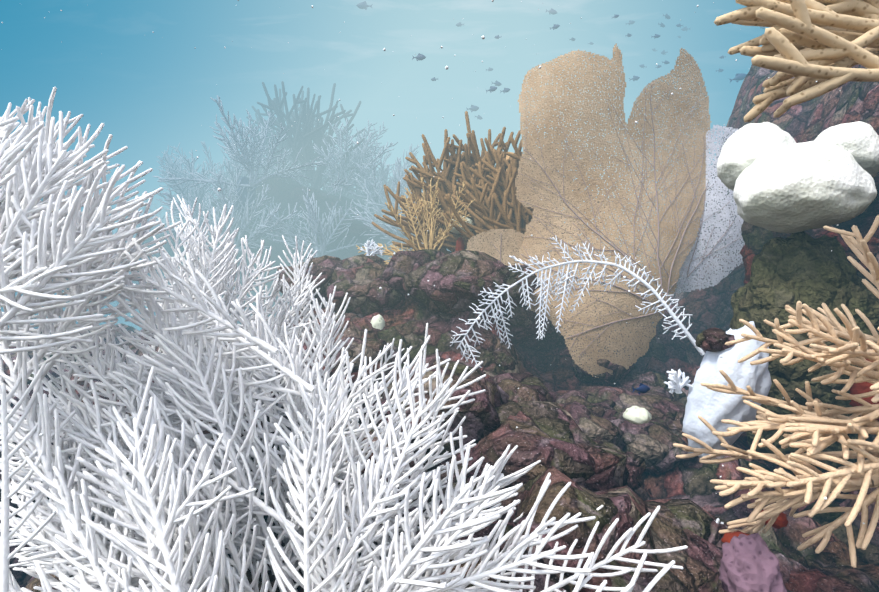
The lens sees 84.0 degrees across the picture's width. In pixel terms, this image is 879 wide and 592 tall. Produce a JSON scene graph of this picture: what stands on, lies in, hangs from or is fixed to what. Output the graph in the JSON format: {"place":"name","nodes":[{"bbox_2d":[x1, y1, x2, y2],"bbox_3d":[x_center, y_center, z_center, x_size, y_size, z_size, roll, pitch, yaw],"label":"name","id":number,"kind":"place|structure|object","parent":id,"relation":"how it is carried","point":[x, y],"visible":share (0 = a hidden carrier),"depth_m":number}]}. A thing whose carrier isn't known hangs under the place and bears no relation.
{"place":"outdoors","nodes":[
{"label":"outdoors","id":0,"kind":"place"},
{"bbox_2d":[281,382,331,425],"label":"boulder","id":1,"kind":"object","parent":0,"point":[282,407],"depth_m":0.75},
{"bbox_2d":[0,0,769,232],"label":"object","id":2,"kind":"structure","parent":0,"point":[105,61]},
{"bbox_2d":[1,0,864,580],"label":"floating particles","id":3,"kind":"object","parent":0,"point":[381,288],"visible":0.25,"depth_m":0.32},
{"bbox_2d":[0,47,878,591],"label":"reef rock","id":4,"kind":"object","parent":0,"point":[826,569],"depth_m":0.96},
{"bbox_2d":[25,564,73,591],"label":"boulder","id":5,"kind":"object","parent":4,"relation":"on","point":[33,582],"visible":0.06,"depth_m":0.59},
{"bbox_2d":[128,345,289,416],"bbox_3d":[-0.371,0.173,0.857,0.271,0.170,0.250,0,0,-14],"label":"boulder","id":6,"kind":"object","parent":4,"relation":"on","point":[274,396],"depth_m":0.77},
{"bbox_2d":[177,392,291,505],"bbox_3d":[-0.308,0.231,0.680,0.221,0.192,0.297,0,0,-1],"label":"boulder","id":7,"kind":"object","parent":4,"relation":"on","point":[242,435],"visible":0.02,"depth_m":0.62},
{"bbox_2d":[129,174,405,325],"bbox_3d":[-0.885,-0.212,3.474,2.218,1.260,1.514,0,0,2],"label":"reef","id":8,"kind":"object","parent":4,"relation":"on","point":[285,193],"visible":0.19,"depth_m":2.92},
{"bbox_2d":[113,95,655,257],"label":"plumes","id":9,"kind":"object","parent":8,"relation":"on","point":[366,179],"visible":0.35,"depth_m":2.81},
{"bbox_2d":[235,176,255,216],"bbox_3d":[-1.130,-0.573,2.837,0.118,0.248,0.119,0,0,-23],"label":"vase sponge","id":10,"kind":"object","parent":9,"relation":"attached to","point":[244,180],"visible":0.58,"depth_m":2.79},
{"bbox_2d":[67,81,677,233],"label":"rods","id":11,"kind":"object","parent":9,"relation":"attached to","point":[307,133],"visible":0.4,"depth_m":3.12},
{"bbox_2d":[225,537,359,591],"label":"boulder","id":12,"kind":"object","parent":4,"relation":"on","point":[272,578],"visible":0.06,"depth_m":0.45},
{"bbox_2d":[277,255,343,310],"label":"boulder","id":13,"kind":"object","parent":4,"relation":"on","point":[326,266],"visible":0.25,"depth_m":1.16},
{"bbox_2d":[0,86,687,591],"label":"bleached sea plumes","id":14,"kind":"object","parent":4,"relation":"on","point":[148,480],"visible":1,"depth_m":0.39},
{"bbox_2d":[272,424,432,567],"bbox_3d":[-0.106,0.243,0.600,0.200,0.169,0.203,0,0,-4],"label":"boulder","id":15,"kind":"object","parent":4,"relation":"on","point":[411,464],"visible":0.08,"depth_m":0.56},
{"bbox_2d":[330,336,386,370],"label":"boulder","id":16,"kind":"object","parent":4,"relation":"on","point":[374,347],"visible":0.38,"depth_m":0.86},
{"bbox_2d":[341,254,386,268],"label":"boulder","id":17,"kind":"object","parent":4,"relation":"on","point":[352,262],"visible":0.17,"depth_m":1.22},
{"bbox_2d":[325,258,404,317],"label":"boulder","id":18,"kind":"object","parent":4,"relation":"on","point":[361,283],"visible":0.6,"depth_m":1.05},
{"bbox_2d":[370,314,384,329],"bbox_3d":[-0.126,0.061,1.002,0.034,0.048,0.033,0,0,2],"label":"head","id":19,"kind":"object","parent":4,"relation":"on","point":[377,321],"visible":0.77,"depth_m":0.99},
{"bbox_2d":[380,249,445,298],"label":"boulder","id":20,"kind":"object","parent":4,"relation":"on","point":[401,264],"visible":0.5,"depth_m":1.06},
{"bbox_2d":[356,177,474,264],"bbox_3d":[-0.057,-0.185,1.274,0.289,0.245,0.314,0,0,2],"label":"branching coral","id":21,"kind":"object","parent":20,"relation":"on","point":[428,223],"visible":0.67,"depth_m":1.22},
{"bbox_2d":[402,355,451,368],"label":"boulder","id":22,"kind":"object","parent":4,"relation":"on","point":[431,360],"visible":0.1,"depth_m":0.78},
{"bbox_2d":[373,360,508,462],"bbox_3d":[0.001,0.165,0.719,0.196,0.129,0.209,0,0,-13],"label":"boulder","id":23,"kind":"object","parent":4,"relation":"on","point":[481,421],"visible":0.4,"depth_m":0.64},
{"bbox_2d":[410,518,520,589],"bbox_3d":[0.042,0.279,0.482,0.149,0.094,0.116,0,0,-2],"label":"boulder","id":24,"kind":"object","parent":4,"relation":"on","point":[487,530],"visible":0.1,"depth_m":0.48},
{"bbox_2d":[403,250,540,314],"bbox_3d":[0.059,-0.021,1.032,0.261,0.147,0.246,0,0,-25],"label":"boulder","id":25,"kind":"object","parent":4,"relation":"on","point":[460,280],"visible":0.77,"depth_m":0.95},
{"bbox_2d":[456,237,464,250],"bbox_3d":[0.052,-0.119,1.245,0.024,0.062,0.024,0,0,2],"label":"red sponge","id":26,"kind":"object","parent":25,"relation":"on","point":[460,244],"visible":0.58,"depth_m":1.24},
{"bbox_2d":[466,229,533,265],"bbox_3d":[0.140,-0.100,1.115,0.158,0.107,0.013,0,0,0],"label":"sea fan","id":27,"kind":"object","parent":25,"relation":"on","point":[509,235],"visible":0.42,"depth_m":1.12},
{"bbox_2d":[371,111,622,268],"bbox_3d":[0.113,-0.244,1.261,0.688,0.509,0.323,0,0,16],"label":"sea rod","id":28,"kind":"object","parent":4,"relation":"on","point":[490,189],"visible":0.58,"depth_m":1.25},
{"bbox_2d":[450,216,473,233],"bbox_3d":[0.054,-0.182,1.245,0.065,0.048,0.066,0,0,2],"label":"head","id":29,"kind":"object","parent":28,"relation":"on","point":[454,230],"visible":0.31,"depth_m":1.23},
{"bbox_2d":[497,298,550,345],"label":"boulder","id":30,"kind":"object","parent":4,"relation":"on","point":[522,326],"visible":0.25,"depth_m":1.06},
{"bbox_2d":[493,373,556,402],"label":"boulder","id":31,"kind":"object","parent":4,"relation":"on","point":[531,387],"visible":0.38,"depth_m":0.76},
{"bbox_2d":[424,401,630,508],"bbox_3d":[0.122,0.242,0.665,0.278,0.188,0.250,0,0,41],"label":"boulder","id":32,"kind":"object","parent":4,"relation":"on","point":[548,434],"visible":0.48,"depth_m":0.58},
{"bbox_2d":[623,406,651,424],"bbox_3d":[0.246,0.149,0.609,0.032,0.022,0.032,0,0,43],"label":"head","id":33,"kind":"object","parent":32,"relation":"on","point":[636,415],"visible":1,"depth_m":0.60},
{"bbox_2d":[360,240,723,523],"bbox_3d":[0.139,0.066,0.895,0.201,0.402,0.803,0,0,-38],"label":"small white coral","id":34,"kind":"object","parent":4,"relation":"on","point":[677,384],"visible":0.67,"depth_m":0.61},
{"bbox_2d":[519,322,566,351],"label":"boulder","id":35,"kind":"object","parent":4,"relation":"on","point":[552,339],"visible":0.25,"depth_m":1.12},
{"bbox_2d":[450,235,704,367],"bbox_3d":[0.200,0.012,0.746,0.375,0.208,0.038,0,0,12],"label":"sea plume coral","id":36,"kind":"object","parent":4,"relation":"on","point":[664,304],"visible":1,"depth_m":0.74},
{"bbox_2d":[557,390,617,420],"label":"boulder","id":37,"kind":"object","parent":4,"relation":"on","point":[602,407],"visible":0.29,"depth_m":0.89},
{"bbox_2d":[559,401,623,445],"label":"boulder","id":38,"kind":"object","parent":4,"relation":"on","point":[592,424],"visible":0.38,"depth_m":0.78},
{"bbox_2d":[495,466,689,591],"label":"boulder","id":39,"kind":"object","parent":4,"relation":"on","point":[626,505],"visible":0.46,"depth_m":0.45},
{"bbox_2d":[566,291,621,311],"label":"boulder","id":40,"kind":"object","parent":4,"relation":"on","point":[597,304],"depth_m":1.24},
{"bbox_2d":[571,348,636,384],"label":"boulder","id":41,"kind":"object","parent":4,"relation":"on","point":[620,371],"visible":0.48,"depth_m":1.01},
{"bbox_2d":[515,43,711,377],"bbox_3d":[0.398,-0.189,1.049,0.456,0.713,0.103,0,0,-4],"label":"sea fan","id":42,"kind":"object","parent":4,"relation":"on","point":[622,298],"visible":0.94,"depth_m":1.05},
{"bbox_2d":[519,81,706,356],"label":"sea fan veins","id":43,"kind":"object","parent":42,"relation":"attached to","point":[636,268],"visible":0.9,"depth_m":1.04},
{"bbox_2d":[593,439,645,490],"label":"boulder","id":44,"kind":"object","parent":4,"relation":"on","point":[635,465],"visible":0.17,"depth_m":0.67},
{"bbox_2d":[581,386,678,424],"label":"boulder","id":45,"kind":"object","parent":4,"relation":"on","point":[659,406],"visible":0.33,"depth_m":0.88},
{"bbox_2d":[609,419,693,474],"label":"boulder","id":46,"kind":"object","parent":4,"relation":"on","point":[651,443],"visible":0.44,"depth_m":0.79},
{"bbox_2d":[668,399,685,437],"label":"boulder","id":47,"kind":"object","parent":4,"relation":"on","point":[676,427],"visible":0.21,"depth_m":0.84},
{"bbox_2d":[647,503,724,591],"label":"boulder","id":48,"kind":"object","parent":4,"relation":"on","point":[699,558],"visible":0.23,"depth_m":0.49},
{"bbox_2d":[721,531,749,542],"bbox_3d":[0.300,0.244,0.487,0.031,0.014,0.030,0,0,42],"label":"orange sponge","id":49,"kind":"object","parent":48,"relation":"on","point":[727,537],"visible":0.35,"depth_m":0.49},
{"bbox_2d":[673,215,878,567],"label":"coral","id":50,"kind":"object","parent":48,"relation":"on","point":[819,427],"visible":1,"depth_m":0.41},
{"bbox_2d":[644,499,742,547],"bbox_3d":[0.275,0.312,0.572,0.236,0.151,0.204,0,0,11],"label":"boulder","id":51,"kind":"object","parent":4,"relation":"on","point":[692,516],"visible":0.19,"depth_m":0.54},
{"bbox_2d":[659,125,744,293],"bbox_3d":[0.593,-0.196,1.081,0.239,0.386,0.057,0,0,2],"label":"sea fan","id":52,"kind":"object","parent":4,"relation":"on","point":[712,220],"visible":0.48,"depth_m":1.06},
{"bbox_2d":[687,180,741,277],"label":"sea fan veins","id":53,"kind":"object","parent":52,"relation":"attached to","point":[709,238],"visible":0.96,"depth_m":1.05},
{"bbox_2d":[682,321,771,459],"bbox_3d":[0.342,0.115,0.585,0.078,0.181,0.076,17,6,2],"label":"white sponge","id":54,"kind":"object","parent":4,"relation":"on","point":[713,408],"visible":0.71,"depth_m":0.56},
{"bbox_2d":[695,328,734,351],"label":"rock","id":55,"kind":"object","parent":54,"relation":"on","point":[713,339],"visible":0.96,"depth_m":0.57},
{"bbox_2d":[719,533,786,591],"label":"sponge","id":56,"kind":"object","parent":4,"relation":"on","point":[749,563],"visible":1,"depth_m":0.40},
{"bbox_2d":[760,510,787,528],"bbox_3d":[0.345,0.230,0.506,0.027,0.019,0.025,0,0,-28],"label":"orange sponge","id":57,"kind":"object","parent":4,"relation":"on","point":[781,521],"visible":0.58,"depth_m":0.50},
{"bbox_2d":[714,0,878,121],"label":"branching coral","id":58,"kind":"object","parent":4,"relation":"on","point":[807,44],"visible":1,"depth_m":0.35},
{"bbox_2d":[729,231,878,475],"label":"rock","id":59,"kind":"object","parent":4,"relation":"on","point":[793,269],"depth_m":0.66},
{"bbox_2d":[733,140,876,232],"bbox_3d":[0.487,-0.147,0.662,0.160,0.122,0.142,0,0,2],"label":"mound coral","id":60,"kind":"object","parent":59,"relation":"on","point":[809,185],"visible":1,"depth_m":0.61},
{"bbox_2d":[717,122,795,190],"bbox_3d":[0.485,-0.213,0.750,0.103,0.102,0.105,0,0,2],"label":"mound coral","id":61,"kind":"object","parent":60,"relation":"on","point":[745,146],"visible":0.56,"depth_m":0.72},
{"bbox_2d":[849,358,878,420],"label":"red sponge","id":62,"kind":"object","parent":59,"relation":"attached to","point":[859,388],"visible":0.12,"depth_m":0.62},
{"bbox_2d":[735,289,877,503],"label":"rock wall","id":63,"kind":"structure","parent":4,"relation":"on","point":[741,441],"depth_m":0.79},
{"bbox_2d":[740,172,878,287],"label":"rock wall","id":64,"kind":"structure","parent":4,"relation":"on","point":[756,238],"depth_m":0.81},
{"bbox_2d":[814,121,878,175],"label":"mound coral","id":65,"kind":"object","parent":64,"relation":"on","point":[859,141],"visible":0.46,"depth_m":0.74},
{"bbox_2d":[800,501,878,564],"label":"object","id":66,"kind":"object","parent":4,"relation":"on","point":[869,555],"depth_m":0.61},
{"bbox_2d":[356,1,765,394],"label":"fish","id":67,"kind":"object","parent":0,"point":[642,388],"visible":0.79,"depth_m":2.68},
{"label":"sea bed","id":68,"kind":"structure","parent":0,"visible":0},
{"bbox_2d":[1,233,155,330],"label":"reef","id":69,"kind":"object","parent":68,"relation":"on","point":[121,319],"depth_m":3.76},
{"bbox_2d":[532,199,680,287],"bbox_3d":[1.333,-0.186,5.548,3.321,1.705,2.646,0,0,2],"label":"reef","id":70,"kind":"object","parent":68,"relation":"on","point":[619,242],"depth_m":4.45}
]}

